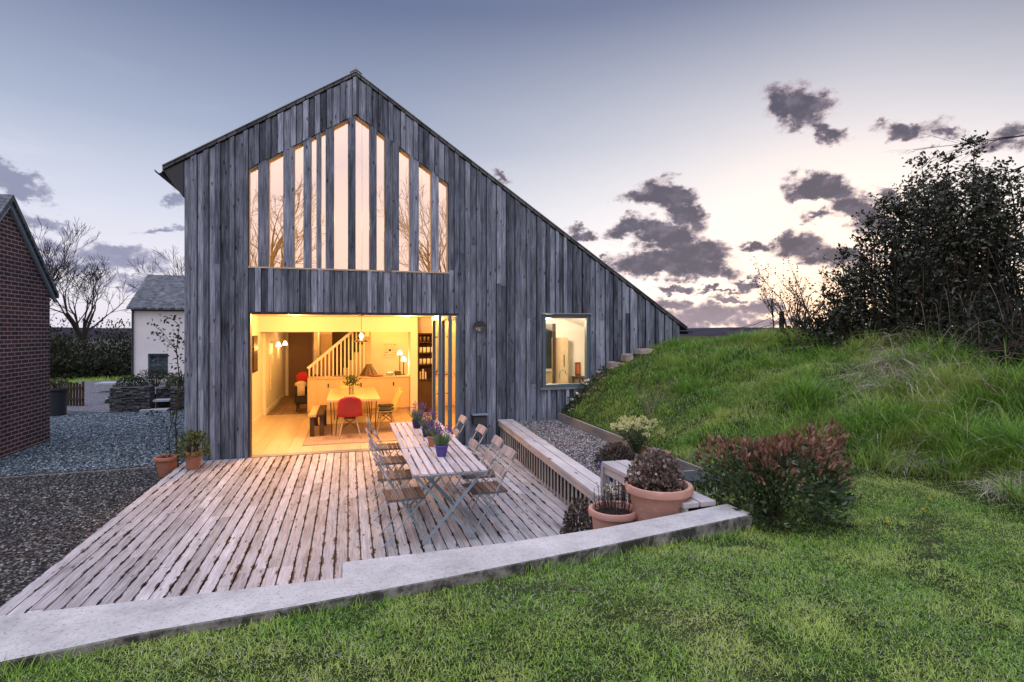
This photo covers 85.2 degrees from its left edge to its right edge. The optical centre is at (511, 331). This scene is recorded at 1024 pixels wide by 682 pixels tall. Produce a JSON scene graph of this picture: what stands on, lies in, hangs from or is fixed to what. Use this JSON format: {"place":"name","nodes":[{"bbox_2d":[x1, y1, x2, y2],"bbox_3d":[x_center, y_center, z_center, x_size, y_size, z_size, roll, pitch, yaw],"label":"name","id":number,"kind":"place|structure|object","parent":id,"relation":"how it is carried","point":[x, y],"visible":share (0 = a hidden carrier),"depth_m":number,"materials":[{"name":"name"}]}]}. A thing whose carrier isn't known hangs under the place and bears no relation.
{"place":"outdoors","nodes":[
{"label":"outdoors","id":0,"kind":"place"},
{"bbox_2d":[50,373,130,392],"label":"verge grass","id":1,"kind":"structure","parent":0,"point":[94,379],"depth_m":26.27,"materials":[{"name":"green plant"}]},
{"bbox_2d":[67,380,165,411],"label":"gravel path","id":2,"kind":"structure","parent":0,"point":[95,397],"depth_m":18.63,"materials":[{"name":"grey gravel"}]},
{"bbox_2d":[50,381,83,405],"bbox_3d":[-13.301,1.851,16.560,1.262,0.737,0.055,0,0,7],"label":"picket fence","id":3,"kind":"object","parent":2,"relation":"on","point":[79,399],"visible":0.47,"depth_m":16.52,"materials":[{"name":"wood"}]},
{"bbox_2d":[145,315,183,466],"bbox_3d":[-5.529,1.018,8.987,0.704,2.611,0.374,0,0,-16],"label":"climbing plant","id":4,"kind":"object","parent":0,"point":[178,396],"visible":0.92,"depth_m":8.99,"materials":[{"name":"green plant"}]},
{"bbox_2d":[170,386,183,409],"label":"stone wall","id":5,"kind":"structure","parent":0,"point":[172,393],"depth_m":15.67,"materials":[{"name":"stone"}]},
{"bbox_2d":[294,374,320,411],"bbox_3d":[-5.443,1.639,14.895,0.670,0.918,0.720,0,0,-16],"label":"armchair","id":6,"kind":"object","parent":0,"point":[300,400],"visible":0.37,"depth_m":14.53,"materials":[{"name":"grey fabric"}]},
{"bbox_2d":[307,332,370,375],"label":"staircase","id":7,"kind":"structure","parent":0,"point":[359,361],"depth_m":14.78,"materials":[{"name":"white wood"}]},
{"bbox_2d":[307,374,409,415],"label":"kitchen island","id":8,"kind":"structure","parent":0,"point":[320,387],"depth_m":14.22,"materials":[{"name":"brown wood"}]},
{"bbox_2d":[50,327,920,339],"bbox_3d":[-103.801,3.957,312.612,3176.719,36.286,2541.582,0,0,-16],"label":"hills","id":9,"kind":"structure","parent":0,"point":[714,332],"depth_m":943.38,"materials":[{"name":"green plant"}]},
{"bbox_2d":[0,335,1023,681],"bbox_3d":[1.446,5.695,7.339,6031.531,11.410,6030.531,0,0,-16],"label":"ground","id":10,"kind":"structure","parent":0,"point":[928,543],"depth_m":2.84,"materials":[{"name":"green plant"}]},
{"bbox_2d":[0,194,58,458],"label":"brick outbuilding","id":11,"kind":"structure","parent":10,"relation":"on","point":[28,290],"depth_m":10.32,"materials":[{"name":"brick"}]},
{"bbox_2d":[29,215,99,299],"bbox_3d":[-31.140,-2.592,35.962,10.288,10.487,5.015,0,0,6],"label":"bare tree","id":12,"kind":"object","parent":10,"relation":"on","point":[58,249],"visible":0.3,"depth_m":36.23,"materials":[{"name":"brown plant"}]},
{"bbox_2d":[50,325,96,361],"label":"hedge shrub","id":13,"kind":"object","parent":10,"relation":"on","point":[66,337],"visible":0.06,"depth_m":33.80,"materials":[{"name":"green plant"}]},
{"bbox_2d":[50,350,100,380],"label":"hedge shrub","id":14,"kind":"object","parent":10,"relation":"on","point":[63,366],"visible":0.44,"depth_m":27.21,"materials":[{"name":"green plant"}]},
{"bbox_2d":[50,337,107,371],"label":"hedge shrub","id":15,"kind":"object","parent":10,"relation":"on","point":[61,349],"visible":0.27,"depth_m":30.65,"materials":[{"name":"green plant"}]},
{"bbox_2d":[50,317,130,361],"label":"hedge shrub","id":16,"kind":"object","parent":10,"relation":"on","point":[103,337],"visible":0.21,"depth_m":42.44,"materials":[{"name":"green plant"}]},
{"bbox_2d":[0,463,181,606],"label":"gravel yard","id":17,"kind":"structure","parent":10,"relation":"on","point":[29,563],"depth_m":6.68,"materials":[{"name":"grey gravel"}]},
{"bbox_2d":[153,454,178,476],"bbox_3d":[-5.312,2.068,8.566,0.348,0.300,0.348,0,0,-16],"label":"terracotta pot","id":18,"kind":"object","parent":17,"relation":"on","point":[166,466],"visible":0.86,"depth_m":8.46,"materials":[{"name":"ceramic"}]},
{"bbox_2d":[0,405,183,475],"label":"slate yard","id":19,"kind":"structure","parent":10,"relation":"on","point":[68,412],"depth_m":10.75,"materials":[{"name":"grey gravel"}]},
{"bbox_2d":[50,387,68,415],"bbox_3d":[-12.075,1.862,14.784,0.528,0.720,0.528,0,0,-16],"label":"planter tub","id":20,"kind":"object","parent":19,"relation":"on","point":[58,400],"visible":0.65,"depth_m":14.64,"materials":[{"name":"metal"}]},
{"bbox_2d":[109,385,154,412],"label":"stone wall","id":21,"kind":"structure","parent":19,"relation":"on","point":[130,399],"depth_m":15.36,"materials":[{"name":"stone"}]},
{"bbox_2d":[112,374,149,386],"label":"garden shrub","id":22,"kind":"object","parent":21,"relation":"on","point":[130,383],"visible":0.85,"depth_m":15.68,"materials":[{"name":"green plant"}]},
{"bbox_2d":[156,386,171,407],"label":"stone wall","id":23,"kind":"structure","parent":19,"relation":"on","point":[162,392],"depth_m":15.97,"materials":[{"name":"stone"}]},
{"bbox_2d":[134,368,175,386],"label":"garden shrub","id":24,"kind":"object","parent":23,"relation":"on","point":[146,373],"visible":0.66,"depth_m":16.34,"materials":[{"name":"green plant"}]},
{"bbox_2d":[42,253,142,360],"bbox_3d":[-27.765,-1.188,35.568,7.404,7.576,5.641,0,0,-16],"label":"bare tree","id":25,"kind":"object","parent":10,"relation":"on","point":[95,277],"visible":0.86,"depth_m":35.36,"materials":[{"name":"brown plant"}]},
{"bbox_2d":[76,351,130,379],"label":"hedge shrub","id":26,"kind":"object","parent":10,"relation":"on","point":[111,366],"visible":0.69,"depth_m":28.17,"materials":[{"name":"green plant"}]},
{"bbox_2d":[90,331,130,366],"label":"hedge shrub","id":27,"kind":"object","parent":10,"relation":"on","point":[126,356],"visible":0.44,"depth_m":36.85,"materials":[{"name":"green plant"}]},
{"bbox_2d":[123,246,183,289],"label":"bare tree","id":28,"kind":"object","parent":10,"relation":"on","point":[181,268],"visible":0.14,"depth_m":40.44,"materials":[{"name":"brown plant"}]},
{"bbox_2d":[126,275,183,385],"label":"white cottage","id":29,"kind":"structure","parent":10,"relation":"on","point":[155,297],"depth_m":24.20,"materials":[{"name":"paint"}]},
{"bbox_2d":[0,504,751,672],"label":"concrete wall","id":30,"kind":"structure","parent":10,"relation":"on","point":[22,635],"depth_m":2.91,"materials":[{"name":"grey concrete"}]},
{"bbox_2d":[0,524,755,677],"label":"edge grass","id":31,"kind":"structure","parent":10,"relation":"on","point":[299,614],"depth_m":2.82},
{"bbox_2d":[238,446,533,586],"bbox_3d":[-1.802,2.266,6.412,5.255,0.268,6.850,0,0,-16],"label":"deck frame","id":32,"kind":"object","parent":10,"relation":"on","point":[337,520],"depth_m":6.18,"materials":[{"name":"wood"}]},
{"bbox_2d":[0,444,586,615],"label":"timber deck","id":33,"kind":"structure","parent":32,"relation":"on","point":[181,530],"depth_m":5.96,"materials":[{"name":"grey wood"}]},
{"bbox_2d":[183,449,202,469],"bbox_3d":[-4.868,1.963,8.509,0.278,0.270,0.278,0,0,-16],"label":"terracotta pot","id":34,"kind":"object","parent":33,"relation":"on","point":[193,463],"visible":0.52,"depth_m":8.43,"materials":[{"name":"ceramic"}]},
{"bbox_2d":[173,429,211,459],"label":"bay shrub","id":35,"kind":"object","parent":34,"relation":"in","point":[195,438],"visible":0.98,"depth_m":8.45,"materials":[{"name":"green plant"}]},
{"bbox_2d":[366,418,400,481],"bbox_3d":[-1.825,1.678,7.963,0.503,0.848,0.400,0,0,-16],"label":"folding chair","id":36,"kind":"object","parent":33,"relation":"on","point":[383,447],"visible":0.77,"depth_m":7.85,"materials":[{"name":"blue paint"}]},
{"bbox_2d":[365,428,405,500],"bbox_3d":[-1.605,1.678,7.109,0.503,0.848,0.400,0,0,-18],"label":"folding chair","id":37,"kind":"object","parent":33,"relation":"on","point":[395,460],"visible":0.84,"depth_m":7.04,"materials":[{"name":"blue paint"}]},
{"bbox_2d":[368,438,413,520],"bbox_3d":[-1.393,1.678,6.383,0.503,0.848,0.400,0,0,-14],"label":"folding chair","id":38,"kind":"object","parent":33,"relation":"on","point":[398,473],"visible":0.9,"depth_m":6.33,"materials":[{"name":"blue paint"}]},
{"bbox_2d":[372,453,425,547],"bbox_3d":[-1.137,1.678,5.620,0.503,0.848,0.400,0,0,-19],"label":"folding chair","id":39,"kind":"object","parent":33,"relation":"on","point":[399,496],"visible":1,"depth_m":5.54,"materials":[{"name":"blue paint"}]},
{"bbox_2d":[390,421,461,505],"bbox_3d":[-1.220,1.740,7.583,0.740,0.726,1.909,0,0,-16],"label":"slatted table","id":40,"kind":"object","parent":33,"relation":"on","point":[400,433],"visible":0.56,"depth_m":7.22,"materials":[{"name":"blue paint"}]},
{"bbox_2d":[421,427,429,436],"bbox_3d":[-1.107,1.309,7.267,0.158,0.135,0.158,0,0,-16],"label":"flower pot","id":41,"kind":"object","parent":40,"relation":"on","point":[424,433],"visible":0.4,"depth_m":7.21,"materials":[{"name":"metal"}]},
{"bbox_2d":[416,408,436,427],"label":"lavender plant","id":42,"kind":"object","parent":41,"relation":"on","point":[426,418],"visible":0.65,"depth_m":7.24,"materials":[{"name":"purple plant"}]},
{"bbox_2d":[401,445,487,544],"bbox_3d":[-0.770,1.740,6.048,0.740,0.726,1.250,0,0,-16],"label":"slatted table","id":43,"kind":"object","parent":33,"relation":"on","point":[417,463],"visible":0.91,"depth_m":5.75,"materials":[{"name":"blue paint"}]},
{"bbox_2d":[434,445,448,456],"bbox_3d":[-0.777,1.309,6.144,0.158,0.135,0.158,0,0,-16],"label":"flower pot","id":44,"kind":"object","parent":43,"relation":"on","point":[441,451],"visible":0.86,"depth_m":6.09,"materials":[{"name":"ceramic"}]},
{"bbox_2d":[429,424,454,445],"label":"lavender plant","id":45,"kind":"object","parent":44,"relation":"on","point":[441,439],"visible":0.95,"depth_m":6.14,"materials":[{"name":"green plant"}]},
{"bbox_2d":[444,424,487,496],"bbox_3d":[-0.607,1.678,7.279,0.503,0.848,0.400,0,0,-17],"label":"folding chair","id":46,"kind":"object","parent":33,"relation":"on","point":[482,430],"visible":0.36,"depth_m":7.29,"materials":[{"name":"blue paint"}]},
{"bbox_2d":[456,435,503,518],"bbox_3d":[-0.375,1.678,6.490,0.503,0.848,0.400,0,0,-14],"label":"folding chair","id":47,"kind":"object","parent":33,"relation":"on","point":[497,441],"visible":0.56,"depth_m":6.37,"materials":[{"name":"blue paint"}]},
{"bbox_2d":[463,445,516,538],"bbox_3d":[-0.240,1.678,5.887,0.503,0.848,0.400,0,0,-18],"label":"folding chair","id":48,"kind":"object","parent":33,"relation":"on","point":[487,487],"visible":0.92,"depth_m":5.84,"materials":[{"name":"blue paint"}]},
{"bbox_2d":[498,419,617,526],"bbox_3d":[0.437,1.875,8.045,0.288,0.450,4.947,0,0,-13],"label":"slatted bench","id":49,"kind":"object","parent":33,"relation":"on","point":[578,476],"visible":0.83,"depth_m":7.30,"materials":[{"name":"grey wood"}]},
{"bbox_2d":[559,497,592,534],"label":"hebe shrub","id":50,"kind":"object","parent":33,"relation":"on","point":[570,526],"visible":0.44,"depth_m":5.17,"materials":[{"name":"brown plant"}]},
{"bbox_2d":[601,460,715,512],"bbox_3d":[1.244,1.710,4.993,0.296,0.780,1.452,0,0,-16],"label":"slatted bench","id":51,"kind":"object","parent":33,"relation":"on","point":[616,470],"visible":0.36,"depth_m":5.34,"materials":[{"name":"grey wood"}]},
{"bbox_2d":[154,67,691,461],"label":"timber house","id":52,"kind":"structure","parent":10,"relation":"on","point":[329,213],"depth_m":9.97,"materials":[{"name":"wood"}]},
{"bbox_2d":[252,336,257,372],"bbox_3d":[-5.813,0.510,12.609,0.032,0.820,0.600,0,0,-16],"label":"picture frame","id":53,"kind":"object","parent":52,"relation":"attached to","point":[254,353],"visible":1,"depth_m":12.44,"materials":[{"name":"black metal"}]},
{"bbox_2d":[289,333,311,395],"bbox_3d":[-6.942,1.080,18.300,0.730,2.040,0.038,0,0,-16],"label":"inner door","id":54,"kind":"structure","parent":52,"relation":"in","point":[300,344],"depth_m":18.27,"materials":[{"name":"brown paint"}]},
{"bbox_2d":[321,334,331,375],"bbox_3d":[-5.894,1.100,18.600,0.930,2.000,0.045,0,0,-16],"label":"cupboard door","id":55,"kind":"structure","parent":52,"relation":"in","point":[326,339],"depth_m":18.50,"materials":[{"name":"brown wood"}]},
{"bbox_2d":[248,116,448,273],"bbox_3d":[-2.792,-2.419,9.780,3.370,2.732,0.170,0,0,-16],"label":"window","id":56,"kind":"structure","parent":52,"relation":"in","point":[361,128],"depth_m":9.78,"materials":[{"name":"clear glass"}]},
{"bbox_2d":[303,421,396,445],"bbox_3d":[-3.312,2.092,11.555,1.760,0.012,2.330,0,0,-16],"label":"rug","id":57,"kind":"object","parent":52,"relation":"on","point":[349,432],"visible":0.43,"depth_m":11.25,"materials":[{"name":"beige fabric"}]},
{"bbox_2d":[309,405,326,436],"bbox_3d":[-4.075,1.867,11.722,0.290,0.435,1.480,0,0,-16],"label":"bench","id":58,"kind":"object","parent":57,"relation":"on","point":[317,411],"visible":1,"depth_m":11.10,"materials":[{"name":"brown wood"}]},
{"bbox_2d":[337,396,362,439],"bbox_3d":[-3.162,1.665,10.866,0.479,0.847,0.519,0,0,-16],"label":"shell chair","id":59,"kind":"object","parent":57,"relation":"on","point":[349,407],"visible":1,"depth_m":10.70,"materials":[{"name":"red plastic"}]},
{"bbox_2d":[326,387,379,435],"bbox_3d":[-3.476,1.718,12.200,1.029,0.726,2.340,0,0,-16],"label":"dining table","id":60,"kind":"object","parent":57,"relation":"on","point":[368,394],"visible":0.7,"depth_m":11.93,"materials":[{"name":"brown wood"}]},
{"bbox_2d":[377,390,401,432],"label":"shell chair","id":61,"kind":"object","parent":57,"relation":"on","point":[387,410],"visible":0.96,"depth_m":11.51,"materials":[{"name":"plastic"}]},
{"bbox_2d":[383,343,396,357],"bbox_3d":[-3.534,0.550,16.132,0.410,0.420,0.018,0,0,-16],"label":"poster","id":62,"kind":"object","parent":52,"relation":"attached to","point":[389,349],"visible":1,"depth_m":16.12,"materials":[{"name":"paper"}]},
{"bbox_2d":[418,333,431,411],"bbox_3d":[-2.197,1.074,14.698,0.610,2.048,0.405,0,0,-16],"label":"dresser","id":63,"kind":"object","parent":52,"relation":"on","point":[424,390],"visible":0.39,"depth_m":14.51,"materials":[{"name":"brown wood"}]},
{"bbox_2d":[432,315,441,423],"bbox_3d":[-1.345,0.900,9.834,0.088,2.340,0.760,0,0,-16],"label":"door leaf","id":64,"kind":"structure","parent":52,"relation":"in","point":[436,320],"depth_m":9.75,"materials":[{"name":"clear glass"}]},
{"bbox_2d":[442,315,451,440],"bbox_3d":[-1.181,0.900,9.882,0.088,2.340,0.760,0,0,-16],"label":"door leaf","id":65,"kind":"structure","parent":52,"relation":"in","point":[446,320],"depth_m":9.76,"materials":[{"name":"clear glass"}]},
{"bbox_2d":[452,315,458,440],"bbox_3d":[-1.041,0.900,9.923,0.056,2.340,0.760,0,0,-16],"label":"door leaf","id":66,"kind":"structure","parent":52,"relation":"in","point":[455,319],"depth_m":9.59,"materials":[{"name":"grey glass"}]},
{"bbox_2d":[471,413,488,424],"bbox_3d":[-0.592,1.613,10.255,0.290,0.175,0.164,0,0,-16],"label":"vent cowl","id":67,"kind":"object","parent":52,"relation":"attached to","point":[480,418],"visible":1,"depth_m":10.20,"materials":[{"name":"blue paint"}]},
{"bbox_2d":[546,323,555,383],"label":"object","id":68,"kind":"object","parent":52,"relation":"attached to","point":[550,353],"visible":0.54,"depth_m":14.46,"materials":[{"name":"clear glass"}]},
{"bbox_2d":[556,338,567,383],"bbox_3d":[1.292,1.135,14.385,0.190,1.930,0.370,0,0,-16],"label":"tall cupboard","id":69,"kind":"object","parent":52,"relation":"on","point":[561,353],"visible":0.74,"depth_m":14.23,"materials":[{"name":"brown wood"}]},
{"bbox_2d":[540,313,591,389],"bbox_3d":[1.050,0.387,10.857,1.080,1.475,0.145,0,0,-16],"label":"window","id":70,"kind":"structure","parent":52,"relation":"in","point":[545,386],"depth_m":10.81,"materials":[{"name":"grey glass"}]},
{"bbox_2d":[565,366,611,412],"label":"white flowers","id":71,"kind":"object","parent":10,"relation":"on","point":[584,387],"visible":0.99,"depth_m":10.62,"materials":[{"name":"green plant"}]},
{"bbox_2d":[518,420,725,495],"bbox_3d":[1.088,1.720,7.911,1.235,0.001,5.700,0,0,-16],"label":"gravel bed","id":72,"kind":"object","parent":10,"relation":"on","point":[578,447],"visible":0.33,"depth_m":8.61,"materials":[{"name":"grey gravel"}]},
{"bbox_2d":[594,441,634,467],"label":"hebe shrub","id":73,"kind":"object","parent":72,"relation":"on","point":[618,449],"visible":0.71,"depth_m":6.98,"materials":[{"name":"brown plant"}]},
{"bbox_2d":[558,413,702,471],"bbox_3d":[1.359,1.673,8.498,0.445,0.195,4.605,0,0,-16],"label":"timber edging","id":74,"kind":"object","parent":72,"relation":"on","point":[608,436],"visible":0.29,"depth_m":8.84,"materials":[{"name":"grey wood"}]},
{"bbox_2d":[610,415,665,453],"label":"euphorbia plant","id":75,"kind":"object","parent":72,"relation":"on","point":[637,440],"visible":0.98,"depth_m":7.45,"materials":[{"name":"green plant"}]},
{"bbox_2d":[674,470,723,491],"bbox_3d":[2.025,1.647,6.112,0.420,0.135,0.360,0,0,-16],"label":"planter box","id":76,"kind":"object","parent":72,"relation":"on","point":[687,474],"visible":0.21,"depth_m":5.98,"materials":[{"name":"grey concrete"}]},
{"bbox_2d":[666,373,707,394],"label":"grass tussock","id":77,"kind":"object","parent":10,"relation":"on","point":[694,384],"depth_m":9.10,"materials":[{"name":"green plant"}]},
{"bbox_2d":[688,418,856,536],"bbox_3d":[2.121,1.173,4.428,1.142,1.033,0.983,0,0,-16],"label":"photinia shrub","id":78,"kind":"object","parent":10,"relation":"on","point":[765,470],"visible":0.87,"depth_m":4.23,"materials":[{"name":"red plant"}]},
{"bbox_2d":[762,349,810,370],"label":"grass tussock","id":79,"kind":"object","parent":10,"relation":"on","point":[789,360],"depth_m":8.73,"materials":[{"name":"green plant"}]},
{"bbox_2d":[567,318,1023,507],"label":"bank grass","id":80,"kind":"structure","parent":10,"relation":"on","point":[802,370],"depth_m":7.21,"materials":[{"name":"green plant"}]},
{"bbox_2d":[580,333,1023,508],"bbox_3d":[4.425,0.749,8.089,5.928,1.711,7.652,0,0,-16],"label":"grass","id":81,"kind":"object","parent":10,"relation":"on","point":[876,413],"visible":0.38,"depth_m":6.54,"materials":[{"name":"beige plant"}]},
{"bbox_2d":[732,298,877,350],"bbox_3d":[6.000,-0.064,9.877,3.284,1.096,2.434,0,0,-16],"label":"bramble thicket","id":82,"kind":"object","parent":10,"relation":"on","point":[809,322],"visible":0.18,"depth_m":9.62,"materials":[{"name":"brown plant"}]},
{"bbox_2d":[747,238,867,330],"bbox_3d":[5.507,-0.796,10.745,1.922,2.205,2.196,0,0,-32],"label":"thorn bush","id":83,"kind":"object","parent":10,"relation":"on","point":[795,313],"visible":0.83,"depth_m":10.58,"materials":[{"name":"brown plant"}]},
{"bbox_2d":[779,374,846,410],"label":"grass tussock","id":84,"kind":"object","parent":10,"relation":"on","point":[824,392],"depth_m":7.16,"materials":[{"name":"green plant"}]},
{"bbox_2d":[794,466,861,505],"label":"photinia shrub","id":85,"kind":"object","parent":10,"relation":"on","point":[848,500],"visible":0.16,"depth_m":4.79,"materials":[{"name":"green plant"}]},
{"bbox_2d":[774,329,970,355],"bbox_3d":[5.412,0.249,8.523,2.640,0.631,1.975,0,0,30],"label":"bramble thicket","id":86,"kind":"object","parent":10,"relation":"on","point":[891,336],"visible":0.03,"depth_m":8.44,"materials":[{"name":"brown plant"}]},
{"bbox_2d":[757,328,1023,443],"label":"dry stalks","id":87,"kind":"object","parent":10,"relation":"on","point":[929,338],"visible":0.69,"depth_m":6.73,"materials":[{"name":"beige plant"}]},
{"bbox_2d":[816,345,980,400],"bbox_3d":[5.153,0.503,7.460,2.708,0.699,2.654,0,0,-16],"label":"grass tussock","id":88,"kind":"object","parent":10,"relation":"on","point":[894,367],"depth_m":7.32,"materials":[{"name":"green plant"}]},
{"bbox_2d":[796,130,1023,352],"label":"holly bush","id":89,"kind":"object","parent":10,"relation":"on","point":[940,217],"visible":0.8,"depth_m":8.65,"materials":[{"name":"green plant"}]},
{"bbox_2d":[825,283,1021,353],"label":"bramble canes","id":90,"kind":"object","parent":10,"relation":"on","point":[939,321],"visible":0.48,"depth_m":7.53,"materials":[{"name":"brown plant"}]},
{"bbox_2d":[834,249,1022,349],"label":"bramble thicket","id":91,"kind":"object","parent":10,"relation":"on","point":[944,300],"visible":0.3,"depth_m":8.20,"materials":[{"name":"green plant"}]},
{"bbox_2d":[860,384,1003,452],"bbox_3d":[4.485,0.942,6.015,1.564,0.663,1.570,0,0,-16],"label":"grass tussock","id":92,"kind":"object","parent":10,"relation":"on","point":[929,414],"depth_m":6.07,"materials":[{"name":"green plant"}]},
{"bbox_2d":[890,369,989,413],"bbox_3d":[4.957,0.697,6.526,1.250,0.516,1.176,0,0,41],"label":"grass tussock","id":93,"kind":"object","parent":10,"relation":"on","point":[927,393],"depth_m":6.43,"materials":[{"name":"green plant"}]},
{"bbox_2d":[857,133,1023,197],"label":"bare branch","id":94,"kind":"object","parent":10,"relation":"on","point":[1001,138],"visible":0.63,"depth_m":9.28,"materials":[{"name":"brown plant"}]},
{"bbox_2d":[905,294,1023,373],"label":"bramble thicket","id":95,"kind":"object","parent":10,"relation":"on","point":[1008,321],"visible":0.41,"depth_m":7.27,"materials":[{"name":"green plant"}]},
{"bbox_2d":[905,408,1023,475],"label":"grass tussock","id":96,"kind":"object","parent":10,"relation":"on","point":[1007,453],"depth_m":5.30,"materials":[{"name":"green plant"}]},
{"bbox_2d":[909,317,1023,389],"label":"bramble thicket","id":97,"kind":"object","parent":10,"relation":"on","point":[1020,344],"visible":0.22,"depth_m":6.86,"materials":[{"name":"green plant"}]},
{"bbox_2d":[942,460,1023,504],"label":"grass tussock","id":98,"kind":"object","parent":10,"relation":"on","point":[991,482],"depth_m":4.91,"materials":[{"name":"green plant"}]},
{"bbox_2d":[949,359,1023,410],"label":"grass tussock","id":99,"kind":"object","parent":10,"relation":"on","point":[996,390],"depth_m":6.18,"materials":[{"name":"green plant"}]},
{"bbox_2d":[993,230,1023,313],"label":"holly bush","id":100,"kind":"object","parent":10,"relation":"on","point":[1017,255],"visible":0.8,"depth_m":8.20,"materials":[{"name":"green plant"}]},
{"bbox_2d":[0,0,1023,327],"label":"sky","id":101,"kind":"structure","parent":0,"point":[675,141],"materials":[{"name":"blue"}]},
{"bbox_2d":[588,500,636,529],"bbox_3d":[0.831,1.624,4.553,0.418,0.370,0.418,0,0,-16],"label":"terracotta pot","id":102,"kind":"object","parent":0,"point":[603,520],"visible":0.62,"depth_m":4.43,"materials":[{"name":"ceramic"}]},
{"bbox_2d":[589,481,634,514],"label":"heather plant","id":103,"kind":"object","parent":102,"relation":"in","point":[604,504],"visible":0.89,"depth_m":4.54,"materials":[{"name":"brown plant"}]},
{"bbox_3d":[1.100,1.900,4.486,0.230,0.400,0.380,0,0,-16],"label":"stone block","id":104,"kind":"object","parent":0,"visible":0},
{"bbox_2d":[625,476,693,521],"bbox_3d":[1.183,1.462,4.489,0.538,0.475,0.538,0,0,-16],"label":"terracotta pot","id":105,"kind":"object","parent":104,"relation":"on","point":[647,504],"visible":0.54,"depth_m":4.29,"materials":[{"name":"ceramic"}]},
{"bbox_2d":[624,446,686,494],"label":"hebe shrub","id":106,"kind":"object","parent":105,"relation":"in","point":[659,463],"visible":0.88,"depth_m":4.43,"materials":[{"name":"brown plant"}]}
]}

